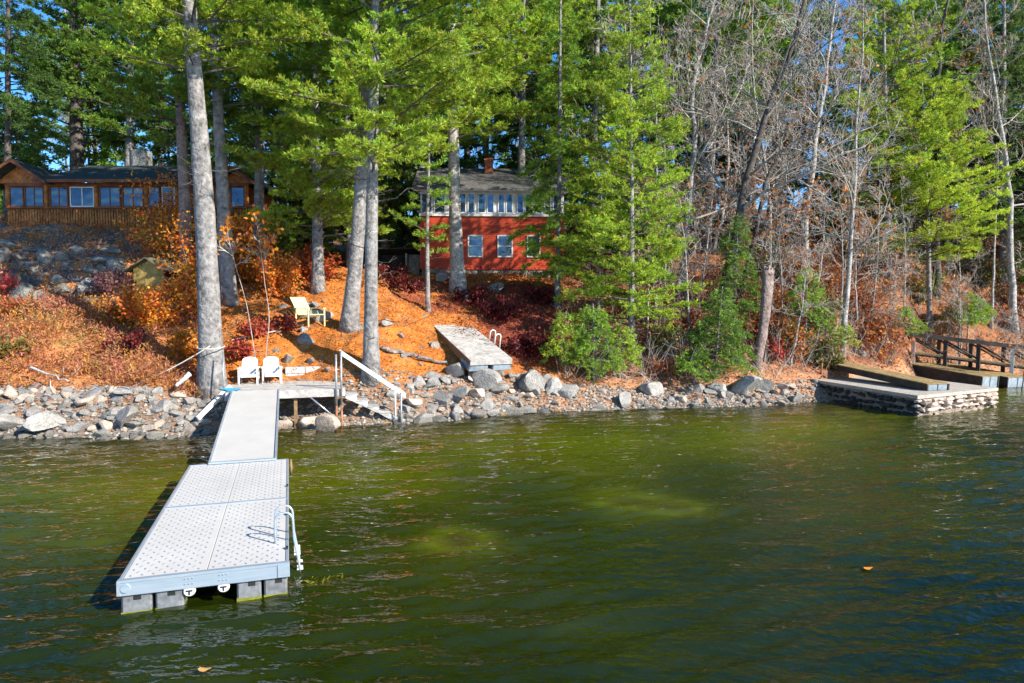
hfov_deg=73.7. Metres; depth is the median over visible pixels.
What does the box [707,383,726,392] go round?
boulder
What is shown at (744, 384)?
boulder
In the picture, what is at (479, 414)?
rock
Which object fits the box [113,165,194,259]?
leafy shrub
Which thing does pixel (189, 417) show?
rock
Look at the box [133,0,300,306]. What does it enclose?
pine tree
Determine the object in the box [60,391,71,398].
rock
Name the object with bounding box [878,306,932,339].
evergreen shrub
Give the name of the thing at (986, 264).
hillside brush
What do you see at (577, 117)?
hemlock tree
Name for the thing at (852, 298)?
leafy shrub
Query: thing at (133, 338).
leafy shrub
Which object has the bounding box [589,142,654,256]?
hemlock sapling
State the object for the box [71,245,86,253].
ledge stone
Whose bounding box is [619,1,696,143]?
pine tree
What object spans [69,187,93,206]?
window
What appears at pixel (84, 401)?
rock
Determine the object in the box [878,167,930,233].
hemlock sapling
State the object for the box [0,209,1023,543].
ground
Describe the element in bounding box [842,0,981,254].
pine tree
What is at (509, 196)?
window
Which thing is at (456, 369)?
boulder
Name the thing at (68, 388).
rock
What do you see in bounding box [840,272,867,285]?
hillside brush
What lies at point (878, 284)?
hillside brush
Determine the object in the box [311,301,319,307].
slope stone
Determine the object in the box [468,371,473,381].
rock
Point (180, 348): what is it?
leafy shrub
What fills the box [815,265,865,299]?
hillside brush
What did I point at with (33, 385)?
rock
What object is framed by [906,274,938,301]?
hillside brush
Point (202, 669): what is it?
floating leaf
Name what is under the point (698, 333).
evergreen shrub
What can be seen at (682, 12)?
pine tree
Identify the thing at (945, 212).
bare sapling
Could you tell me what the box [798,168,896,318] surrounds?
bare sapling
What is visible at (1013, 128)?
hemlock tree
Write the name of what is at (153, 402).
rock
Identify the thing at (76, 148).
pine tree
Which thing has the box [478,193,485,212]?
window
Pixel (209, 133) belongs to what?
hemlock tree
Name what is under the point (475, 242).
window
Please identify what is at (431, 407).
rock
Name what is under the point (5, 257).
boulder
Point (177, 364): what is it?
mooring rope
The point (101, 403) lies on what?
rock
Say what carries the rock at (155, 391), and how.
on the ground
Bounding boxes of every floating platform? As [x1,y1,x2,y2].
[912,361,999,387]
[929,363,1022,387]
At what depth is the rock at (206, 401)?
24.95 m
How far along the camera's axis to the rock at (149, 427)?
23.07 m
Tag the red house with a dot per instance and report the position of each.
(493, 198)
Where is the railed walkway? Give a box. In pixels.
[904,332,1023,373]
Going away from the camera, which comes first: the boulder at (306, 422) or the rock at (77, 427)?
the rock at (77, 427)
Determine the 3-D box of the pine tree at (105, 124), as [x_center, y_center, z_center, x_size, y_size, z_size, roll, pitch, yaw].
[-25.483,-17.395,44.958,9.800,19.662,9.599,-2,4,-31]
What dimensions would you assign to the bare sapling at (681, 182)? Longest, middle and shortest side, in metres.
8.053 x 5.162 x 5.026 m
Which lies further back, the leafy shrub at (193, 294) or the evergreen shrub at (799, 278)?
the evergreen shrub at (799, 278)
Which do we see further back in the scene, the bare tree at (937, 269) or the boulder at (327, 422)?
the bare tree at (937, 269)
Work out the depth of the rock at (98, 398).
24.18 m
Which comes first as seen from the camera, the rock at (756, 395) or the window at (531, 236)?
the rock at (756, 395)
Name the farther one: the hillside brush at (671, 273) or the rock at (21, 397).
the hillside brush at (671, 273)
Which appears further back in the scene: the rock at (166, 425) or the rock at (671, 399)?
the rock at (671, 399)
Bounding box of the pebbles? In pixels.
[0,368,828,442]
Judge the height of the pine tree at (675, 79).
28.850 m
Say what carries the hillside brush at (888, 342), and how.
on the ground
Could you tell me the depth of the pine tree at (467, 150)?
59.17 m
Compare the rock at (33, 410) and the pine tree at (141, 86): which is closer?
the rock at (33, 410)
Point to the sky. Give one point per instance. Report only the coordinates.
(52, 165)
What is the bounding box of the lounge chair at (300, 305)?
[290,297,324,325]
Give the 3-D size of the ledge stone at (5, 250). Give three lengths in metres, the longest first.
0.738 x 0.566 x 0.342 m
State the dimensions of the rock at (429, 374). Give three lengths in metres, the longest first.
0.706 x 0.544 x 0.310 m
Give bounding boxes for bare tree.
[11,56,98,170]
[22,9,143,182]
[414,122,500,168]
[477,132,511,168]
[529,0,880,305]
[587,0,751,284]
[632,0,893,324]
[647,0,833,247]
[662,0,797,253]
[683,0,830,266]
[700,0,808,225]
[723,36,870,303]
[725,0,930,281]
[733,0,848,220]
[760,0,909,247]
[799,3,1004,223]
[802,0,933,217]
[838,0,1023,298]
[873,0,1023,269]
[950,0,1023,334]
[989,97,1007,329]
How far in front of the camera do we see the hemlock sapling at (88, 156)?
49.19 m
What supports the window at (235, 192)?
in the log cabin
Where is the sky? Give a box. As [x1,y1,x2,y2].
[0,0,1020,214]
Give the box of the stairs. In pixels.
[340,350,406,421]
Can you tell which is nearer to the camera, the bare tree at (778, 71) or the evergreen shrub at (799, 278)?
the evergreen shrub at (799, 278)
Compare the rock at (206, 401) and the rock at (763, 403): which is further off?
the rock at (763, 403)
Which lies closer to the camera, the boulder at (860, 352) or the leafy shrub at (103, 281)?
the leafy shrub at (103, 281)
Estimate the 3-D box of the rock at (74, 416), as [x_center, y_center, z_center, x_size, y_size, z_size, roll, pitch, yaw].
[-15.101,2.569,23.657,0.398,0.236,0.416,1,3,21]
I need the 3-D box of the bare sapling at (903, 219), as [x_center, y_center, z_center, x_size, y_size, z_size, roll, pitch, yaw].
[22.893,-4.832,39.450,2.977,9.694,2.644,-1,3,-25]
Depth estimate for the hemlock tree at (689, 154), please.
63.84 m
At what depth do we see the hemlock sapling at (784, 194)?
57.58 m
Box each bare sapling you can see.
[620,177,693,347]
[635,106,697,323]
[635,231,706,325]
[636,166,712,273]
[640,169,725,300]
[659,181,713,338]
[677,177,728,250]
[682,163,771,253]
[694,97,725,287]
[706,204,754,268]
[727,189,831,314]
[750,183,801,315]
[760,242,853,365]
[764,131,828,234]
[789,180,857,287]
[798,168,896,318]
[804,205,904,334]
[857,169,920,335]
[861,249,935,322]
[865,290,929,362]
[874,174,925,330]
[906,201,978,287]
[927,293,970,335]
[928,273,998,364]
[937,212,994,363]
[962,235,992,291]
[986,302,1023,389]
[988,216,1023,275]
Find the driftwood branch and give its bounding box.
[28,366,72,380]
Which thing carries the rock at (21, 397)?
on the ground
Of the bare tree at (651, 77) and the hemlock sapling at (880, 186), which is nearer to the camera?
the bare tree at (651, 77)
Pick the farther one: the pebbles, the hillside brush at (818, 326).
the hillside brush at (818, 326)
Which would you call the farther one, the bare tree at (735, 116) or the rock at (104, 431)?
the bare tree at (735, 116)
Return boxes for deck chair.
[237,357,260,384]
[261,356,282,383]
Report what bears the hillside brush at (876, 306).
on the ground
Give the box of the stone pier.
[817,376,998,416]
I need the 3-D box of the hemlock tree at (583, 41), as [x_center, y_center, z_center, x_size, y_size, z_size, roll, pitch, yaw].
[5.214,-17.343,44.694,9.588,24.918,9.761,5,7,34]
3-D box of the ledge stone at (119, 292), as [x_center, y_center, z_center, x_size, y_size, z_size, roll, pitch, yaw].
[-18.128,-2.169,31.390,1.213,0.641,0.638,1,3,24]
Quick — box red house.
[411,158,570,278]
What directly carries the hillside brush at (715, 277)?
on the ground
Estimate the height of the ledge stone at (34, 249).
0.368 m
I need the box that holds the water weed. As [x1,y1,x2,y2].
[297,570,342,592]
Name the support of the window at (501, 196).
in the red house
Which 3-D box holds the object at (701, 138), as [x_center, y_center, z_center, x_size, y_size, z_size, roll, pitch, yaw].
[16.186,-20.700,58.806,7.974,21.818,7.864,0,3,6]
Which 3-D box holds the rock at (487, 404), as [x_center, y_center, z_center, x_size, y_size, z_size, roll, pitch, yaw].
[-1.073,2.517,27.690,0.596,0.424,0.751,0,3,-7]
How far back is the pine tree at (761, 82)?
62.68 m
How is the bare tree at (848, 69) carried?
on the ground
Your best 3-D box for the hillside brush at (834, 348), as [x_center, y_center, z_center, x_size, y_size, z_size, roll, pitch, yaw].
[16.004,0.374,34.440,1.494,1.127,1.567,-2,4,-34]
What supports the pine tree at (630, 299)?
on the ground
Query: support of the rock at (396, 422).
on the ground
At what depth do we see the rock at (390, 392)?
26.43 m
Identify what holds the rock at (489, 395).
on the ground
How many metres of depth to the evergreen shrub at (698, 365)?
30.96 m
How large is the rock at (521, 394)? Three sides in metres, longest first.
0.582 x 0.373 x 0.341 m
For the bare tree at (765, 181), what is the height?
14.982 m
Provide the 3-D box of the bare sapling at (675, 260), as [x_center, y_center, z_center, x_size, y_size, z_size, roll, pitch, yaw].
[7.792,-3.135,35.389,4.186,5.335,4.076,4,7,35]
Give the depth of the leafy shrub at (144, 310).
28.63 m
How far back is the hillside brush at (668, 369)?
31.79 m
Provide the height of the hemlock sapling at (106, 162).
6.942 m
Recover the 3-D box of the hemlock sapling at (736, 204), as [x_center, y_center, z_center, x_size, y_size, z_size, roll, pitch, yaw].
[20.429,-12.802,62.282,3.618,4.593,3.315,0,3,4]
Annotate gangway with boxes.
[208,389,279,464]
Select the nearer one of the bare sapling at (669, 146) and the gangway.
the gangway
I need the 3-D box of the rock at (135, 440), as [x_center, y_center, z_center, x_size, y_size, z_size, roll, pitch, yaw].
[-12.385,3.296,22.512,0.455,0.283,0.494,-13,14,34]
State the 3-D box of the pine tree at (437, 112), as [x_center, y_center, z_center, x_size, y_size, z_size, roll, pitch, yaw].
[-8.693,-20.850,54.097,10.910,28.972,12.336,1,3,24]
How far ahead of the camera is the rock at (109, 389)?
24.61 m
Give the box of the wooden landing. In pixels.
[224,351,345,429]
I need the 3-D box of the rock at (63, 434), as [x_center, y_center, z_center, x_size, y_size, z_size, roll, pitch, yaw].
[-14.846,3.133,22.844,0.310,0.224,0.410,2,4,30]
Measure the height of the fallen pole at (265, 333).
0.644 m
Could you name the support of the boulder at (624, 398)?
on the ground
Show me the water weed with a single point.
(308, 581)
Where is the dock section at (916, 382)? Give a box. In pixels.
[829,361,949,390]
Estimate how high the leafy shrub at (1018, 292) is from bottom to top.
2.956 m
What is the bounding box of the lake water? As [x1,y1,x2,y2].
[0,386,1023,682]
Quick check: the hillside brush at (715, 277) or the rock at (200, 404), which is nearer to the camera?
the rock at (200, 404)
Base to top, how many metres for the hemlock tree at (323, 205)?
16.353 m
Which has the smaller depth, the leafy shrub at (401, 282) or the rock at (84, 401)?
the rock at (84, 401)
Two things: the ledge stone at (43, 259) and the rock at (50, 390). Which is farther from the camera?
the ledge stone at (43, 259)
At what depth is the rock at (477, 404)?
27.28 m
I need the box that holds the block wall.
[285,366,319,375]
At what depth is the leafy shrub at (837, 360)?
33.55 m
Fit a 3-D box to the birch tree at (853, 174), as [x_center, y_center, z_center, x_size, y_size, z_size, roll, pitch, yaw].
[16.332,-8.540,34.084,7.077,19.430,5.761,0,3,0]
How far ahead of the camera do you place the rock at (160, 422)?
23.26 m
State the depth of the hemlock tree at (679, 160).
58.73 m
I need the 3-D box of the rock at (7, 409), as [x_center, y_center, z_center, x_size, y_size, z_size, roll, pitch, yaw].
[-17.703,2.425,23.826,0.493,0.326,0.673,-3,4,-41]
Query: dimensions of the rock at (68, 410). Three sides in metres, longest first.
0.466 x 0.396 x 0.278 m
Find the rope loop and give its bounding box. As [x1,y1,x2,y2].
[197,345,224,349]
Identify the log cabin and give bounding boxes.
[0,150,283,250]
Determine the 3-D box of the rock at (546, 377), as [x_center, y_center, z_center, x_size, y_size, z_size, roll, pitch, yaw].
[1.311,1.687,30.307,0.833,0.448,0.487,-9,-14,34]
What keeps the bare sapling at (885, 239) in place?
on the ground
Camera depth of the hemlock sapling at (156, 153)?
50.99 m
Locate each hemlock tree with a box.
[0,0,71,220]
[0,49,25,162]
[110,4,190,165]
[150,18,273,182]
[181,11,336,275]
[219,0,400,294]
[226,2,345,252]
[284,2,419,267]
[323,1,440,247]
[404,15,476,240]
[430,3,537,168]
[489,80,533,168]
[494,1,585,226]
[505,0,607,309]
[525,0,668,262]
[568,106,608,202]
[619,2,703,200]
[644,0,739,190]
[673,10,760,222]
[694,12,801,202]
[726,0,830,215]
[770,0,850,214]
[913,0,1020,241]
[915,0,973,213]
[919,0,1023,253]
[937,0,1023,286]
[966,0,1023,226]
[966,1,1023,164]
[973,1,1023,241]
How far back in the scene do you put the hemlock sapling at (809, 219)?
47.41 m
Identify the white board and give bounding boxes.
[196,384,231,419]
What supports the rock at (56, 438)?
on the ground
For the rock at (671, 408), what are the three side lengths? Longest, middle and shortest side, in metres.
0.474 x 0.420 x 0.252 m
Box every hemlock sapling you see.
[0,91,49,207]
[0,191,2,213]
[14,122,55,170]
[52,97,116,182]
[94,125,124,182]
[147,105,191,165]
[209,117,246,165]
[274,161,326,253]
[278,181,345,256]
[290,188,327,252]
[340,227,380,257]
[364,162,419,247]
[378,177,416,247]
[564,191,589,251]
[583,141,661,248]
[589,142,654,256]
[635,183,689,247]
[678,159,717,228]
[715,188,756,220]
[772,185,797,220]
[789,188,825,240]
[800,151,875,246]
[812,162,867,229]
[817,128,868,203]
[861,180,914,260]
[863,183,894,229]
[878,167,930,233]
[996,223,1023,296]
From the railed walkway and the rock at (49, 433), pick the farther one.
the railed walkway
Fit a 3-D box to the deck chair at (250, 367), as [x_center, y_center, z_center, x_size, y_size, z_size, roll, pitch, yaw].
[-10.221,1.123,26.549,0.799,1.004,0.931,-1,3,-15]
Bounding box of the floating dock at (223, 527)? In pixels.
[116,459,302,613]
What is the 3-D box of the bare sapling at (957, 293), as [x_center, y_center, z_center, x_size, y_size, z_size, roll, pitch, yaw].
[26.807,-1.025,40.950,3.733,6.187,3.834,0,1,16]
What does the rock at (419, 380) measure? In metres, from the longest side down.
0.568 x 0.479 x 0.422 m
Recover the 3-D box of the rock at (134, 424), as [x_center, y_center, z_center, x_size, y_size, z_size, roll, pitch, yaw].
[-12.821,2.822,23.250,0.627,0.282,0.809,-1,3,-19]
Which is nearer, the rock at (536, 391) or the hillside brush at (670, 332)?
the rock at (536, 391)
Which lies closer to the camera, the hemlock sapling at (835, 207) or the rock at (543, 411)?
the rock at (543, 411)
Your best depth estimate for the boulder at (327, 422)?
23.91 m
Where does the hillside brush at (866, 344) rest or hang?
on the ground
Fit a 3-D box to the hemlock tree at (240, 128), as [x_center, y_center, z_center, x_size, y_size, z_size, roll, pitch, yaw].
[-13.004,-12.342,35.652,8.746,18.453,8.168,-3,4,-44]
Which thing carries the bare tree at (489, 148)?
on the ground
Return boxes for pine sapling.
[387,103,453,312]
[536,54,663,339]
[616,46,699,325]
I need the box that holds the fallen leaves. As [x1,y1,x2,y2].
[0,220,1023,432]
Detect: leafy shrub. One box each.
[0,267,27,304]
[0,291,43,316]
[0,333,36,357]
[83,265,137,295]
[90,292,134,328]
[100,325,146,356]
[104,282,195,329]
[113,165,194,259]
[146,209,244,283]
[154,260,196,306]
[161,321,223,367]
[180,284,196,319]
[216,212,268,281]
[224,336,257,360]
[238,316,269,338]
[250,247,306,297]
[261,314,298,332]
[292,242,344,282]
[378,263,410,278]
[384,273,425,291]
[453,283,488,304]
[476,288,529,321]
[501,325,552,357]
[521,283,555,304]
[634,281,683,320]
[670,307,727,344]
[766,336,788,360]
[775,313,818,351]
[779,289,830,328]
[816,350,846,369]
[834,287,876,319]
[854,306,913,350]
[965,237,1014,279]
[989,272,1023,312]
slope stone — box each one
[279,303,287,307]
[300,326,307,332]
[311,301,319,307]
[430,342,438,348]
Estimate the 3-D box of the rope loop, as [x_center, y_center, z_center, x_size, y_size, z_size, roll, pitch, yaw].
[-11.193,0.205,25.397,0.984,0.138,0.984,0,3,0]
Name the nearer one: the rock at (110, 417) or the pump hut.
the rock at (110, 417)
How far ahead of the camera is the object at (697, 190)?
55.14 m
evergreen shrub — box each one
[538,311,595,374]
[562,304,629,384]
[595,322,644,378]
[671,348,720,383]
[674,286,764,383]
[709,215,761,336]
[775,266,839,345]
[825,322,862,347]
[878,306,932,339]
[936,290,998,350]
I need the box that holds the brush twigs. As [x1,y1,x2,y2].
[547,215,1023,382]
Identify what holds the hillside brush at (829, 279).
on the ground
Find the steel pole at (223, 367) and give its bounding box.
[222,352,223,387]
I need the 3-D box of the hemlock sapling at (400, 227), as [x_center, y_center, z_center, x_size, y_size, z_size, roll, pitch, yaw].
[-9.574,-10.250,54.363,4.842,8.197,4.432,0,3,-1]
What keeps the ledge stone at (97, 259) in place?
on the ground
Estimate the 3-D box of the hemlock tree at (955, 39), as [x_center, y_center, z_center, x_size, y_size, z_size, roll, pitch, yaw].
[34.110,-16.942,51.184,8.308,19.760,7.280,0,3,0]
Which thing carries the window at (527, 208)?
in the red house
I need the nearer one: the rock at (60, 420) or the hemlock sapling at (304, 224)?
the rock at (60, 420)
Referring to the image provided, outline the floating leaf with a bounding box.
[198,667,210,671]
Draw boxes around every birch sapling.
[216,212,257,357]
[228,204,283,359]
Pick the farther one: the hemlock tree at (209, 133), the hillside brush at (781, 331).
the hemlock tree at (209, 133)
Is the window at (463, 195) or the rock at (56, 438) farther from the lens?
the window at (463, 195)
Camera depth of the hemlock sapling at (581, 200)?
48.93 m
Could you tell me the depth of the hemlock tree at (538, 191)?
35.53 m
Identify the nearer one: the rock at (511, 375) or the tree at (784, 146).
the rock at (511, 375)
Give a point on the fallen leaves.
(343, 256)
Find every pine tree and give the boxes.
[0,0,170,182]
[35,0,188,165]
[38,0,167,165]
[40,0,139,164]
[71,0,324,403]
[84,0,258,274]
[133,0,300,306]
[143,3,327,163]
[239,0,512,385]
[252,7,387,260]
[266,0,463,333]
[350,6,463,247]
[379,0,545,295]
[441,4,512,159]
[455,0,610,175]
[502,0,646,251]
[534,7,609,229]
[552,0,712,359]
[574,0,702,184]
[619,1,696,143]
[642,0,803,251]
[655,0,700,165]
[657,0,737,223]
[709,0,797,217]
[732,42,791,213]
[815,0,969,278]
[823,0,908,174]
[830,74,1023,330]
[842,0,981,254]
[864,0,1001,224]
[877,0,997,118]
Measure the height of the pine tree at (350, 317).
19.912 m
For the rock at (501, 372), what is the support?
on the ground
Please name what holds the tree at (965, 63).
on the ground
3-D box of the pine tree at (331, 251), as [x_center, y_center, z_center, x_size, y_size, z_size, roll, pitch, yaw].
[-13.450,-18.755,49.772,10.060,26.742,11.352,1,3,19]
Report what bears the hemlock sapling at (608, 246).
on the ground
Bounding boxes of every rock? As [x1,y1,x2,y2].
[0,406,13,413]
[0,434,16,443]
[3,386,18,398]
[16,434,31,440]
[17,393,35,401]
[17,427,25,432]
[18,387,32,394]
[25,396,34,402]
[26,406,41,416]
[28,382,42,388]
[29,388,37,393]
[32,436,44,441]
[36,385,49,395]
[40,396,48,402]
[44,430,54,437]
[45,387,55,393]
[49,394,63,399]
[49,412,65,424]
[51,437,64,441]
[57,402,68,408]
[58,424,67,429]
[59,432,72,437]
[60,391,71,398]
[62,386,73,391]
[62,408,73,413]
[65,422,92,432]
[69,393,79,398]
[69,413,78,419]
[74,396,94,405]
[78,409,90,415]
[81,387,104,398]
[87,405,97,411]
[87,425,97,430]
[88,384,99,390]
[94,394,106,402]
[94,428,113,436]
[99,401,107,407]
[99,420,113,430]
[99,434,109,439]
[100,411,107,419]
[106,386,120,395]
[106,416,114,419]
[107,407,124,415]
[110,396,121,402]
[113,388,131,395]
[118,431,129,437]
[125,421,144,427]
[129,386,141,392]
[129,436,142,444]
[135,394,145,401]
[137,431,146,435]
[144,424,157,430]
[146,431,164,440]
[148,397,157,401]
[148,400,157,405]
[149,406,163,413]
[150,386,163,394]
[153,437,163,443]
[154,419,164,426]
[155,399,178,411]
[159,413,168,419]
[160,423,169,428]
[165,435,176,441]
[168,390,186,398]
[169,410,185,416]
[176,419,184,424]
[181,425,198,434]
[182,397,195,404]
[185,414,193,420]
[186,433,197,439]
[193,418,211,424]
[197,402,206,406]
[201,398,211,404]
[201,429,214,435]
[386,387,403,397]
[394,420,403,427]
[399,404,410,412]
[403,414,412,418]
[404,382,414,388]
[405,398,422,405]
[414,375,425,385]
[414,413,432,427]
[420,392,429,397]
[424,384,435,387]
[425,371,441,378]
[426,404,438,411]
[427,377,440,385]
[432,390,450,405]
[432,415,447,423]
[439,376,450,383]
[450,411,460,420]
[452,405,463,413]
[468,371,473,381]
[468,388,484,397]
[469,410,486,417]
[472,402,480,406]
[479,398,492,409]
[485,392,491,398]
[487,408,499,416]
[490,384,508,392]
[497,370,504,376]
[502,404,511,408]
[505,407,523,416]
[506,395,518,400]
[507,373,516,377]
[515,374,524,382]
[518,392,524,397]
[520,406,536,413]
[524,392,535,397]
[532,389,540,394]
[539,408,550,416]
[542,374,550,381]
[594,405,605,411]
[597,388,606,393]
[642,403,652,407]
[652,404,661,410]
[665,406,674,410]
[667,396,675,402]
[676,395,686,402]
[688,403,703,409]
[692,384,705,392]
[704,388,716,393]
[719,391,725,398]
[753,393,760,398]
[757,400,769,409]
[765,398,774,403]
[771,389,779,394]
[776,382,788,388]
[776,400,785,406]
[780,389,789,395]
[788,383,795,388]
[788,396,801,402]
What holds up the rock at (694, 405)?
on the ground
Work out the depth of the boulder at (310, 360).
28.11 m
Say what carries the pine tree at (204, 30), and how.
on the ground
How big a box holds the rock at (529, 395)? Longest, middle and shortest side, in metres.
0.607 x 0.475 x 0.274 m
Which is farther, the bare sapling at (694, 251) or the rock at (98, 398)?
the bare sapling at (694, 251)
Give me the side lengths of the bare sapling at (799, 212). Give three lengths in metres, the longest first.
7.750 x 5.166 x 5.030 m
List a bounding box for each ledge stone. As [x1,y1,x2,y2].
[0,247,8,252]
[4,283,38,299]
[8,253,21,259]
[21,247,32,252]
[22,266,43,271]
[29,290,51,306]
[32,247,49,251]
[35,250,54,263]
[49,275,68,284]
[55,251,68,260]
[59,285,72,293]
[60,265,74,270]
[69,275,88,282]
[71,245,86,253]
[78,278,101,295]
[83,266,98,273]
[92,255,121,265]
[96,263,107,271]
[105,247,121,254]
[105,257,126,273]
[109,288,122,299]
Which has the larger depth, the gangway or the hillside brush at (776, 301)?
the hillside brush at (776, 301)
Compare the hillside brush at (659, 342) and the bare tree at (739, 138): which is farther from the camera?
the bare tree at (739, 138)
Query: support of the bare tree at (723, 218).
on the ground
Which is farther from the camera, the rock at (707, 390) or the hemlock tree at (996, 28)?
the hemlock tree at (996, 28)
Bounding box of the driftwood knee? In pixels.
[175,372,191,386]
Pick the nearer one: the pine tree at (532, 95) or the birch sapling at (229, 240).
the birch sapling at (229, 240)
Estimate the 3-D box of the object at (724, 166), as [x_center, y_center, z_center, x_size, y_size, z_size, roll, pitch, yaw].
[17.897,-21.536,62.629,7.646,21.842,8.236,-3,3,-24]
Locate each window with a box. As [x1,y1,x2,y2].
[9,187,23,206]
[24,187,43,206]
[49,187,68,206]
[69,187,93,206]
[99,187,120,206]
[122,187,143,206]
[148,187,159,206]
[161,187,174,206]
[230,187,244,206]
[421,193,431,212]
[434,194,445,212]
[461,193,465,212]
[468,193,474,212]
[468,235,482,256]
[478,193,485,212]
[487,193,493,212]
[497,235,512,256]
[498,193,504,212]
[506,193,512,212]
[517,194,523,213]
[525,194,530,211]
[527,235,540,256]
[544,197,550,213]
[553,194,556,213]
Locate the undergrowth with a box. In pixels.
[0,211,1022,404]
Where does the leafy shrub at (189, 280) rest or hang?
on the ground
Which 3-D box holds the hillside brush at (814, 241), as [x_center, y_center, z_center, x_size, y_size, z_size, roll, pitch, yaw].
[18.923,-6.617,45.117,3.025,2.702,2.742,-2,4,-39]
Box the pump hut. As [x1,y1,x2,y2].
[123,257,179,293]
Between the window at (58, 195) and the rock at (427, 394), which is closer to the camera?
the rock at (427, 394)
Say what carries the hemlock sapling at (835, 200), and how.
on the ground
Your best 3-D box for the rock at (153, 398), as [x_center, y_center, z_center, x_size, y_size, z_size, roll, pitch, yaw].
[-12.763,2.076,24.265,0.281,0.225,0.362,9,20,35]
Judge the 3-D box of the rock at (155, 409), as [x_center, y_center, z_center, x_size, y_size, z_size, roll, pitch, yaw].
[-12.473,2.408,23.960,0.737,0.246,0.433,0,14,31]
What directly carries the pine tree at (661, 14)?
on the ground
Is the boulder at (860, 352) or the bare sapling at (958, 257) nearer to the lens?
the boulder at (860, 352)
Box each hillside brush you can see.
[634,319,674,344]
[642,317,685,351]
[644,352,679,378]
[647,327,681,357]
[654,265,679,286]
[692,316,739,358]
[700,265,721,279]
[708,264,761,290]
[729,295,784,337]
[732,274,780,303]
[732,283,760,312]
[737,307,806,345]
[746,237,794,279]
[755,254,778,273]
[759,288,795,316]
[763,242,795,260]
[766,240,818,287]
[766,321,813,362]
[768,319,795,347]
[770,310,808,334]
[773,284,794,309]
[774,278,780,294]
[776,223,821,258]
[785,283,849,333]
[801,257,840,292]
[803,319,854,367]
[810,233,833,249]
[810,307,835,332]
[813,240,855,274]
[813,340,846,354]
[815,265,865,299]
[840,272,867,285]
[850,277,890,310]
[852,337,877,354]
[854,293,902,335]
[855,313,914,365]
[899,273,917,290]
[903,263,948,304]
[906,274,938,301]
[913,232,961,253]
[956,239,1000,269]
[956,250,1005,287]
[982,240,1016,258]
[995,285,1008,302]
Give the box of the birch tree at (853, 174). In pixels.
[758,0,915,360]
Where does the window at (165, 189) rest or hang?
in the log cabin
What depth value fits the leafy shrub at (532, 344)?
31.85 m
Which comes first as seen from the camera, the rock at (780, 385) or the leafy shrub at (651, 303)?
the rock at (780, 385)
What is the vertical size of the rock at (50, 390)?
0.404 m
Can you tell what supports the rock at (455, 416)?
on the ground
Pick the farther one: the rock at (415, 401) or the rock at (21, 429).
the rock at (415, 401)
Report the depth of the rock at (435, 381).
27.69 m
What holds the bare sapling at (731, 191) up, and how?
on the ground
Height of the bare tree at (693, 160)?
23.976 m
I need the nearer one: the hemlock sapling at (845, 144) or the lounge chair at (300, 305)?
the lounge chair at (300, 305)
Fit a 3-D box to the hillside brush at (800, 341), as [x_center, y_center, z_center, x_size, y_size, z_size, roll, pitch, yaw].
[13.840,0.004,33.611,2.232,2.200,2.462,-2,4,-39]
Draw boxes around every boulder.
[0,239,22,249]
[0,250,10,263]
[0,413,23,429]
[23,410,59,431]
[114,405,138,428]
[278,420,293,430]
[283,354,293,362]
[296,333,314,344]
[298,415,335,431]
[307,357,313,363]
[309,310,333,321]
[315,414,340,435]
[380,318,391,325]
[436,272,448,281]
[444,362,464,376]
[448,385,470,403]
[472,368,501,390]
[487,282,503,292]
[517,369,546,391]
[546,377,561,393]
[558,384,579,399]
[618,392,630,408]
[638,381,663,395]
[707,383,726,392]
[731,376,762,394]
[755,379,773,390]
[853,347,866,356]
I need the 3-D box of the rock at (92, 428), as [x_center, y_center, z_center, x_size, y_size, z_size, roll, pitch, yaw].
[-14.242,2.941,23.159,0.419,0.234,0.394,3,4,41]
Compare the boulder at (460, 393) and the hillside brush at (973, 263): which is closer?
the boulder at (460, 393)
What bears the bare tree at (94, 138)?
on the ground
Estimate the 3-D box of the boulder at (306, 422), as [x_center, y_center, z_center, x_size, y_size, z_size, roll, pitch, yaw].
[-7.117,3.109,25.136,1.149,0.876,1.756,6,-1,38]
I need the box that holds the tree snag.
[753,265,773,368]
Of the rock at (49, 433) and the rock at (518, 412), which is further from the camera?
the rock at (518, 412)
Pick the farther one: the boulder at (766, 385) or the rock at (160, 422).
the boulder at (766, 385)
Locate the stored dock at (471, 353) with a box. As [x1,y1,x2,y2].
[434,324,512,371]
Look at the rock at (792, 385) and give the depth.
31.76 m
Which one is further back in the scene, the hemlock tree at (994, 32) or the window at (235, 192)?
the hemlock tree at (994, 32)
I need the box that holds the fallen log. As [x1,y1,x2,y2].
[381,345,446,363]
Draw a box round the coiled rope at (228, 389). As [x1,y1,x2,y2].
[219,388,240,391]
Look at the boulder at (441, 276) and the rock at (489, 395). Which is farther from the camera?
the boulder at (441, 276)
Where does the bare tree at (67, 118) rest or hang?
on the ground
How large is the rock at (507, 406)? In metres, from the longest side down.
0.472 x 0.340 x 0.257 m
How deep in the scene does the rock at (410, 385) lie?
27.03 m
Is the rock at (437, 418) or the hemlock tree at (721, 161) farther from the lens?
the hemlock tree at (721, 161)
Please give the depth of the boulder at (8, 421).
23.05 m
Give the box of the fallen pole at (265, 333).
[231,324,303,340]
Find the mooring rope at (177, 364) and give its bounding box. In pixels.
[133,346,209,385]
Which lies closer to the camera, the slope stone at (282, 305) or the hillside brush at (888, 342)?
the slope stone at (282, 305)
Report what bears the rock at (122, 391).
on the ground
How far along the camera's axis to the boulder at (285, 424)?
24.34 m
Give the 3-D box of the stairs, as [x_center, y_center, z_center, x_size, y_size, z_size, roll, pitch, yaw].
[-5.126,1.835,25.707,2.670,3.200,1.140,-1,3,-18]
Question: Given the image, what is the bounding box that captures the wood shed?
[378,248,420,275]
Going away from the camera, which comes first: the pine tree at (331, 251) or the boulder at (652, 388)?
the boulder at (652, 388)
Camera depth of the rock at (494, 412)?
27.01 m
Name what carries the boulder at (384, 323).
on the ground

